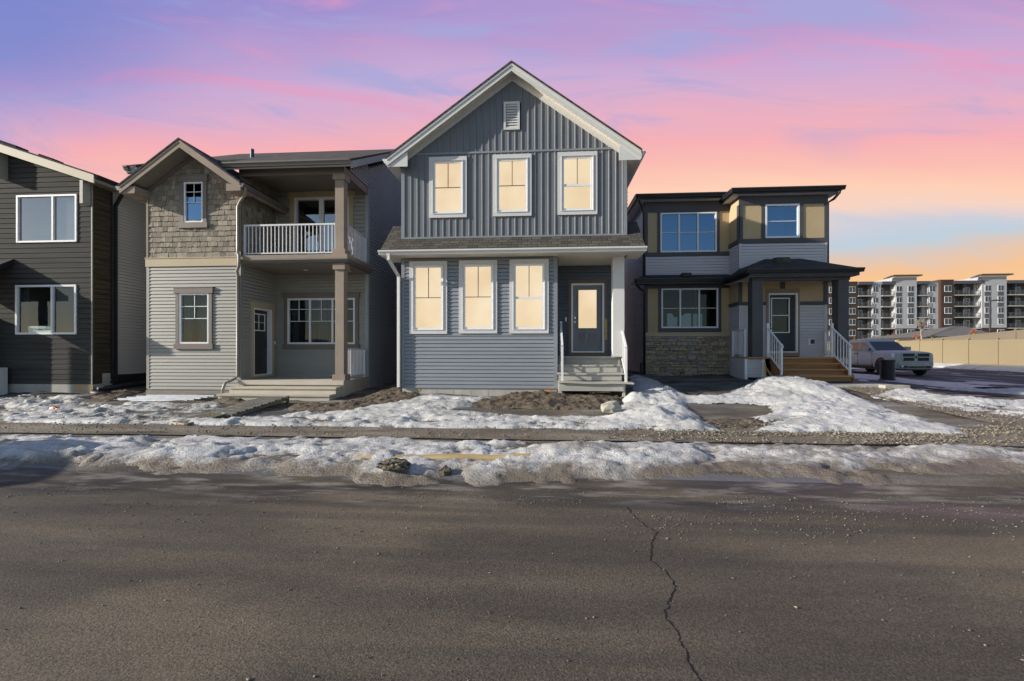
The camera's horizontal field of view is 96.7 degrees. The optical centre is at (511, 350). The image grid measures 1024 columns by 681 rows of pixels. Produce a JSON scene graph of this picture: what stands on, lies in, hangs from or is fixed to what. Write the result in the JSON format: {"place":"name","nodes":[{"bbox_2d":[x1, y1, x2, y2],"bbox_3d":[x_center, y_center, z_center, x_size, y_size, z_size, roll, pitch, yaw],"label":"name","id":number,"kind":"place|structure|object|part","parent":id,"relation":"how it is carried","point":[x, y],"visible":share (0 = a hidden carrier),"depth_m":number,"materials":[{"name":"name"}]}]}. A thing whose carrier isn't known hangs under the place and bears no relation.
{"place":"outdoors","nodes":[
{"label":"outdoors","id":0,"kind":"place"},
{"bbox_2d":[88,386,782,429],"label":"soil","id":1,"kind":"structure","parent":0,"point":[571,400],"depth_m":11.23,"materials":[{"name":"brown soil"}]},
{"bbox_2d":[90,381,145,393],"bbox_3d":[-12.381,1.142,15.290,0.718,0.474,3.244,0,0,5],"label":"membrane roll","id":2,"kind":"object","parent":1,"relation":"on","point":[116,386],"visible":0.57,"depth_m":14.28,"materials":[{"name":"black plastic"}]},
{"bbox_2d":[0,467,1023,680],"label":"road","id":3,"kind":"structure","parent":0,"point":[831,628],"depth_m":3.17,"materials":[{"name":"grey asphalt"}]},
{"bbox_2d":[627,506,701,680],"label":"pavement crack","id":4,"kind":"object","parent":3,"relation":"on","point":[692,668],"visible":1,"depth_m":2.82,"materials":[{"name":"black asphalt"}]},
{"bbox_2d":[0,341,1023,486],"bbox_3d":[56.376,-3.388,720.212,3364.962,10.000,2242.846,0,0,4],"label":"ground","id":5,"kind":"structure","parent":0,"point":[708,384],"depth_m":9.74,"materials":[{"name":"brown soil"}]},
{"bbox_2d":[0,140,145,394],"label":"house","id":6,"kind":"structure","parent":5,"relation":"on","point":[72,259],"depth_m":14.09,"materials":[{"name":"brown wood"}]},
{"bbox_2d":[28,326,50,331],"bbox_3d":[-14.638,-0.673,14.105,0.804,0.200,0.019,0,0,4],"label":"window sign","id":7,"kind":"object","parent":6,"relation":"on","point":[39,328],"visible":1,"depth_m":14.11,"materials":[{"name":"white paper"}]},
{"bbox_2d":[15,284,77,334],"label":"window","id":8,"kind":"structure","parent":6,"relation":"in","point":[35,305],"depth_m":14.27,"materials":[{"name":"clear glass"}]},
{"bbox_2d":[16,194,77,242],"bbox_3d":[-14.317,-4.082,14.266,2.124,1.524,0.535,0,0,4],"label":"window","id":9,"kind":"structure","parent":6,"relation":"in","point":[36,215],"depth_m":14.41,"materials":[{"name":"clear glass"}]},
{"bbox_2d":[114,395,214,400],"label":"snow","id":10,"kind":"structure","parent":5,"relation":"on","point":[165,397],"depth_m":12.80,"materials":[{"name":"white snow"}]},
{"bbox_2d":[208,396,288,416],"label":"slatted ramp","id":11,"kind":"structure","parent":5,"relation":"on","point":[246,407],"depth_m":10.74,"materials":[{"name":"grey wood"}]},
{"bbox_2d":[115,137,400,400],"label":"house","id":12,"kind":"structure","parent":5,"relation":"on","point":[270,274],"depth_m":13.62,"materials":[{"name":"beige plastic"}]},
{"bbox_2d":[177,174,208,227],"bbox_3d":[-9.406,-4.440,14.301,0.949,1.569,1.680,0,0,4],"label":"window","id":13,"kind":"structure","parent":12,"relation":"in","point":[191,208],"depth_m":13.50,"materials":[{"name":"blue glass"}]},
{"bbox_2d":[172,287,214,348],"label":"window","id":14,"kind":"structure","parent":12,"relation":"in","point":[193,305],"depth_m":13.54,"materials":[{"name":"clear glass"}]},
{"bbox_2d":[255,310,267,373],"bbox_3d":[-8.141,-0.280,14.448,0.362,2.020,0.850,0,0,4],"label":"door","id":15,"kind":"structure","parent":12,"relation":"in","point":[261,346],"depth_m":14.57,"materials":[{"name":"black wood"}]},
{"bbox_2d":[282,292,360,348],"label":"window","id":16,"kind":"structure","parent":12,"relation":"in","point":[309,318],"depth_m":15.17,"materials":[{"name":"clear glass"}]},
{"bbox_2d":[288,190,354,254],"bbox_3d":[-6.309,-4.054,15.122,2.281,2.467,0.150,0,0,4],"label":"sliding door","id":17,"kind":"structure","parent":12,"relation":"in","point":[311,206],"depth_m":15.14,"materials":[{"name":"clear glass"}]},
{"bbox_2d":[0,375,1023,487],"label":"snow","id":18,"kind":"structure","parent":5,"relation":"on","point":[798,404],"depth_m":6.70,"materials":[{"name":"white snow"}]},
{"bbox_2d":[376,457,410,472],"bbox_3d":[-1.473,1.438,5.702,0.434,0.202,0.329,0,0,4],"label":"dirt clod","id":19,"kind":"object","parent":18,"relation":"on","point":[397,464],"visible":0.94,"depth_m":5.61,"materials":[{"name":"brown soil"}]},
{"bbox_2d":[437,465,451,475],"bbox_3d":[-0.844,1.503,5.702,0.186,0.143,0.155,0,0,-22],"label":"dirt clod","id":20,"kind":"object","parent":18,"relation":"on","point":[444,470],"visible":0.97,"depth_m":5.66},
{"bbox_2d":[354,453,535,459],"bbox_3d":[-0.842,1.448,6.155,2.565,0.105,0.135,0,0,0],"label":"wooden plank","id":21,"kind":"object","parent":18,"relation":"on","point":[460,456],"visible":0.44,"depth_m":6.16,"materials":[{"name":"brown wood"}]},
{"bbox_2d":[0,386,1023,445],"bbox_3d":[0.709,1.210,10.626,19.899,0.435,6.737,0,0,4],"label":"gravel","id":22,"kind":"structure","parent":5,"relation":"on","point":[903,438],"depth_m":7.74,"materials":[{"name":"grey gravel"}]},
{"bbox_2d":[378,60,646,396],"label":"house","id":23,"kind":"structure","parent":5,"relation":"on","point":[513,241],"depth_m":12.23,"materials":[{"name":"blue plastic"}]},
{"bbox_2d":[409,261,446,333],"bbox_3d":[-2.273,-1.452,12.382,1.042,1.972,0.113,0,0,4],"label":"window","id":24,"kind":"structure","parent":23,"relation":"in","point":[427,279],"depth_m":12.39,"materials":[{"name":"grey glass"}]},
{"bbox_2d":[429,156,466,217],"bbox_3d":[-1.735,-4.436,12.345,1.035,1.647,0.113,0,0,4],"label":"window","id":25,"kind":"structure","parent":23,"relation":"in","point":[447,175],"depth_m":12.35,"materials":[{"name":"yellow"}]},
{"bbox_2d":[459,260,496,332],"bbox_3d":[-0.914,-1.461,12.287,1.039,1.970,0.113,0,0,4],"label":"window","id":26,"kind":"structure","parent":23,"relation":"in","point":[477,278],"depth_m":12.30,"materials":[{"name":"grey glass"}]},
{"bbox_2d":[493,153,531,216],"bbox_3d":[0.005,-4.445,12.223,1.041,1.657,0.113,0,0,4],"label":"window","id":27,"kind":"structure","parent":23,"relation":"in","point":[512,173],"depth_m":12.23,"materials":[{"name":"yellow"}]},
{"bbox_2d":[509,259,548,332],"bbox_3d":[0.457,-1.462,12.191,1.049,1.980,0.113,0,0,4],"label":"window","id":28,"kind":"structure","parent":23,"relation":"in","point":[528,278],"depth_m":12.20,"materials":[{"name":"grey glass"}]},
{"bbox_2d":[558,151,596,214],"bbox_3d":[1.736,-4.453,12.102,1.047,1.667,0.113,0,0,4],"label":"window","id":29,"kind":"structure","parent":23,"relation":"in","point":[577,171],"depth_m":12.10,"materials":[{"name":"yellow"}]},
{"bbox_2d":[573,285,601,350],"bbox_3d":[2.239,-0.973,13.492,0.856,1.947,0.120,0,0,4],"label":"door","id":30,"kind":"structure","parent":23,"relation":"in","point":[587,299],"depth_m":13.51,"materials":[{"name":"grey wood"}]},
{"bbox_2d":[604,319,606,339],"bbox_3d":[2.761,-0.643,13.397,0.079,0.621,0.024,0,0,4],"label":"house number plaque","id":31,"kind":"object","parent":23,"relation":"attached to","point":[605,329],"visible":1,"depth_m":13.39,"materials":[{"name":"metal"}]},
{"bbox_2d":[601,401,621,412],"bbox_3d":[2.164,1.276,9.985,0.479,0.381,0.380,0,0,-34],"label":"chunk","id":32,"kind":"object","parent":5,"relation":"on","point":[611,407],"visible":0.76,"depth_m":9.87,"materials":[{"name":"white snow"}]},
{"bbox_2d":[624,185,864,382],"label":"house","id":33,"kind":"structure","parent":5,"relation":"on","point":[749,274],"depth_m":16.68,"materials":[{"name":"stone"}]},
{"bbox_2d":[667,313,676,326],"bbox_3d":[6.188,-1.200,17.574,0.388,0.512,0.006,0,0,4],"label":"paper sheet","id":34,"kind":"object","parent":33,"relation":"attached to","point":[671,320],"visible":1,"depth_m":17.57,"materials":[{"name":"paper"}]},
{"bbox_2d":[681,313,690,326],"bbox_3d":[6.703,-1.188,17.538,0.387,0.529,0.006,0,0,4],"label":"paper sheet","id":35,"kind":"object","parent":33,"relation":"attached to","point":[685,319],"visible":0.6,"depth_m":17.53,"materials":[{"name":"paper"}]},
{"bbox_2d":[660,212,716,256],"bbox_3d":[6.756,-4.530,17.754,2.217,1.573,0.835,0,0,4],"label":"window","id":36,"kind":"structure","parent":33,"relation":"in","point":[679,231],"depth_m":18.12,"materials":[{"name":"blue glass"}]},
{"bbox_2d":[661,288,717,327],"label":"window","id":37,"kind":"structure","parent":33,"relation":"in","point":[678,302],"depth_m":18.58,"materials":[{"name":"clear glass"}]},
{"bbox_2d":[693,314,701,326],"bbox_3d":[7.143,-1.177,17.507,0.348,0.510,0.006,0,0,4],"label":"paper sheet","id":38,"kind":"object","parent":33,"relation":"attached to","point":[695,320],"visible":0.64,"depth_m":17.51,"materials":[{"name":"paper"}]},
{"bbox_2d":[753,204,799,243],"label":"window","id":39,"kind":"structure","parent":33,"relation":"in","point":[781,220],"depth_m":16.51,"materials":[{"name":"blue glass"}]},
{"bbox_2d":[770,295,794,350],"bbox_3d":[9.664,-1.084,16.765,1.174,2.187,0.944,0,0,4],"label":"door","id":40,"kind":"structure","parent":33,"relation":"in","point":[777,315],"depth_m":16.36,"materials":[{"name":"black glass"}]},
{"bbox_2d":[829,383,892,388],"bbox_3d":[10.245,1.133,13.543,1.850,0.305,0.950,0,0,4],"label":"landing","id":41,"kind":"object","parent":5,"relation":"on","point":[869,385],"visible":0.14,"depth_m":13.33,"materials":[{"name":"concrete"}]},
{"bbox_2d":[878,385,909,388],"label":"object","id":42,"kind":"structure","parent":5,"relation":"on","point":[893,386],"depth_m":12.73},
{"bbox_2d":[915,317,929,338],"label":"bare tree","id":43,"kind":"object","parent":5,"relation":"on","point":[920,325],"visible":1,"depth_m":58.23,"materials":[{"name":"brown plant"}]},
{"bbox_2d":[827,273,1023,340],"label":"apartment building","id":44,"kind":"structure","parent":5,"relation":"on","point":[898,304],"depth_m":122.42,"materials":[{"name":"white"}]},
{"bbox_2d":[849,287,855,292],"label":"window","id":45,"kind":"structure","parent":44,"relation":"in","point":[851,289],"depth_m":123.79,"materials":[{"name":"white glass"}]},
{"bbox_2d":[849,297,855,303],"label":"window","id":46,"kind":"structure","parent":44,"relation":"in","point":[852,300],"depth_m":123.79,"materials":[{"name":"white glass"}]},
{"bbox_2d":[849,308,855,313],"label":"window","id":47,"kind":"structure","parent":44,"relation":"in","point":[851,310],"depth_m":123.79,"materials":[{"name":"white glass"}]},
{"bbox_2d":[849,319,855,324],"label":"window","id":48,"kind":"structure","parent":44,"relation":"in","point":[851,321],"depth_m":123.79,"materials":[{"name":"white glass"}]},
{"bbox_2d":[849,330,855,335],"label":"window","id":49,"kind":"structure","parent":44,"relation":"in","point":[851,332],"depth_m":123.79,"materials":[{"name":"white glass"}]},
{"bbox_2d":[873,286,877,292],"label":"window","id":50,"kind":"structure","parent":44,"relation":"in","point":[875,288],"depth_m":123.36,"materials":[{"name":"white glass"}]},
{"bbox_2d":[873,297,877,302],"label":"window","id":51,"kind":"structure","parent":44,"relation":"in","point":[875,299],"depth_m":123.36,"materials":[{"name":"white glass"}]},
{"bbox_2d":[873,308,877,313],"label":"window","id":52,"kind":"structure","parent":44,"relation":"in","point":[875,310],"depth_m":123.36,"materials":[{"name":"white glass"}]},
{"bbox_2d":[873,319,877,324],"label":"window","id":53,"kind":"structure","parent":44,"relation":"in","point":[875,321],"depth_m":123.36,"materials":[{"name":"white glass"}]},
{"bbox_2d":[873,330,877,335],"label":"window","id":54,"kind":"structure","parent":44,"relation":"in","point":[875,332],"depth_m":123.36,"materials":[{"name":"white glass"}]},
{"bbox_2d":[896,286,901,291],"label":"window","id":55,"kind":"structure","parent":44,"relation":"in","point":[898,288],"depth_m":122.48,"materials":[{"name":"white glass"}]},
{"bbox_2d":[896,297,901,302],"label":"window","id":56,"kind":"structure","parent":44,"relation":"in","point":[898,299],"depth_m":122.48,"materials":[{"name":"white glass"}]},
{"bbox_2d":[896,308,901,313],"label":"window","id":57,"kind":"structure","parent":44,"relation":"in","point":[898,310],"depth_m":122.48,"materials":[{"name":"white glass"}]},
{"bbox_2d":[896,319,901,324],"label":"window","id":58,"kind":"structure","parent":44,"relation":"in","point":[898,321],"depth_m":122.48,"materials":[{"name":"white glass"}]},
{"bbox_2d":[908,286,913,291],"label":"window","id":59,"kind":"structure","parent":44,"relation":"in","point":[910,288],"depth_m":122.26,"materials":[{"name":"white glass"}]},
{"bbox_2d":[908,297,913,302],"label":"window","id":60,"kind":"structure","parent":44,"relation":"in","point":[910,299],"depth_m":122.26,"materials":[{"name":"white glass"}]},
{"bbox_2d":[908,308,913,313],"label":"window","id":61,"kind":"structure","parent":44,"relation":"in","point":[910,310],"depth_m":122.26,"materials":[{"name":"white glass"}]},
{"bbox_2d":[908,319,913,324],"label":"window","id":62,"kind":"structure","parent":44,"relation":"in","point":[910,321],"depth_m":122.26,"materials":[{"name":"clear glass"}]},
{"bbox_2d":[929,286,934,291],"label":"window","id":63,"kind":"structure","parent":44,"relation":"in","point":[931,288],"depth_m":122.37,"materials":[{"name":"clear glass"}]},
{"bbox_2d":[929,297,934,302],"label":"window","id":64,"kind":"structure","parent":44,"relation":"in","point":[931,299],"depth_m":122.37,"materials":[{"name":"clear glass"}]},
{"bbox_2d":[929,308,934,313],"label":"window","id":65,"kind":"structure","parent":44,"relation":"in","point":[931,310],"depth_m":122.37,"materials":[{"name":"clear glass"}]},
{"bbox_2d":[929,319,934,324],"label":"window","id":66,"kind":"structure","parent":44,"relation":"in","point":[932,321],"depth_m":122.37,"materials":[{"name":"clear glass"}]},
{"bbox_2d":[944,285,951,291],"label":"window","id":67,"kind":"structure","parent":44,"relation":"in","point":[946,288],"depth_m":121.69,"materials":[{"name":"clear glass"}]},
{"bbox_2d":[944,296,951,302],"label":"window","id":68,"kind":"structure","parent":44,"relation":"in","point":[948,299],"depth_m":121.69,"materials":[{"name":"clear glass"}]},
{"bbox_2d":[944,307,951,313],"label":"window","id":69,"kind":"structure","parent":44,"relation":"in","point":[947,310],"depth_m":121.70,"materials":[{"name":"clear glass"}]},
{"bbox_2d":[944,318,951,324],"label":"window","id":70,"kind":"structure","parent":44,"relation":"in","point":[947,321],"depth_m":121.69,"materials":[{"name":"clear glass"}]},
{"bbox_2d":[985,285,990,290],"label":"window","id":71,"kind":"structure","parent":44,"relation":"in","point":[987,287],"depth_m":120.90,"materials":[{"name":"clear glass"}]},
{"bbox_2d":[985,296,990,301],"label":"window","id":72,"kind":"structure","parent":44,"relation":"in","point":[987,298],"depth_m":120.92,"materials":[{"name":"clear glass"}]},
{"bbox_2d":[998,285,1003,290],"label":"window","id":73,"kind":"structure","parent":44,"relation":"in","point":[1000,287],"depth_m":120.68,"materials":[{"name":"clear glass"}]},
{"bbox_2d":[998,296,1003,301],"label":"window","id":74,"kind":"structure","parent":44,"relation":"in","point":[1001,298],"depth_m":120.68,"materials":[{"name":"clear glass"}]},
{"bbox_2d":[998,307,1003,312],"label":"window","id":75,"kind":"structure","parent":44,"relation":"in","point":[1000,309],"depth_m":120.68,"materials":[{"name":"clear glass"}]},
{"bbox_2d":[998,318,1003,323],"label":"window","id":76,"kind":"structure","parent":44,"relation":"in","point":[1000,320],"depth_m":120.68,"materials":[{"name":"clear glass"}]},
{"bbox_2d":[865,326,987,340],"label":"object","id":77,"kind":"object","parent":5,"relation":"on","point":[950,331],"visible":0.33,"depth_m":73.85,"materials":[{"name":"grey concrete"}]},
{"bbox_2d":[853,363,1023,389],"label":"snow","id":78,"kind":"structure","parent":5,"relation":"on","point":[955,366],"depth_m":21.67,"materials":[{"name":"white snow"}]},
{"bbox_2d":[898,338,1023,365],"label":"vinyl fence","id":79,"kind":"object","parent":5,"relation":"on","point":[1007,352],"visible":0.69,"depth_m":31.65,"materials":[{"name":"beige plastic"}]},
{"bbox_2d":[900,329,1023,340],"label":"fence","id":80,"kind":"object","parent":5,"relation":"on","point":[1013,334],"visible":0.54,"depth_m":39.39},
{"bbox_2d":[989,300,1000,332],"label":"street lamp","id":81,"kind":"object","parent":5,"relation":"on","point":[990,314],"visible":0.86,"depth_m":72.74,"materials":[{"name":"black metal"}]},
{"bbox_2d":[0,416,1023,445],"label":"sidewalk","id":82,"kind":"structure","parent":0,"point":[384,432],"depth_m":7.86,"materials":[{"name":"concrete"}]},
{"bbox_2d":[168,413,225,425],"bbox_3d":[-6.394,1.387,9.241,0.662,0.099,1.335,0,0,4],"label":"grating mat","id":83,"kind":"object","parent":82,"relation":"on","point":[202,415],"visible":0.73,"depth_m":9.43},
{"bbox_2d":[0,0,1023,281],"label":"sky","id":84,"kind":"structure","parent":0,"point":[915,107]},
{"bbox_2d":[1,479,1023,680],"bbox_3d":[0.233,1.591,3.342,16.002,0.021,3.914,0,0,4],"label":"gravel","id":85,"kind":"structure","parent":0,"point":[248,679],"depth_m":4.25,"materials":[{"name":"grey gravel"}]},
{"bbox_2d":[838,387,1023,426],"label":"walkway","id":86,"kind":"structure","parent":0,"point":[999,422],"depth_m":9.64,"materials":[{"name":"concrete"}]},
{"bbox_2d":[851,368,1023,397],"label":"side street","id":87,"kind":"structure","parent":0,"point":[1016,379],"depth_m":22.47,"materials":[{"name":"grey asphalt"}]},
{"bbox_2d":[827,339,933,374],"bbox_3d":[21.025,0.312,26.285,2.460,1.970,5.825,0,0,4],"label":"pickup truck","id":88,"kind":"object","parent":87,"relation":"on","point":[867,354],"visible":0.72,"depth_m":25.09,"materials":[{"name":"silver metal"}]},
{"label":"side window","id":89,"kind":"part","parent":88,"relation":"part of","materials":[{"name":"brown glass"}]},
{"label":"side window","id":90,"kind":"part","parent":88,"relation":"part of","materials":[{"name":"brown glass"}]},
{"bbox_2d":[878,360,895,380],"bbox_3d":[16.812,0.859,20.377,0.660,0.945,0.660,0,0,4],"label":"ribbed barrel","id":91,"kind":"object","parent":87,"relation":"on","point":[887,369],"visible":0.98,"depth_m":20.16,"materials":[{"name":"black plastic"}]}
]}

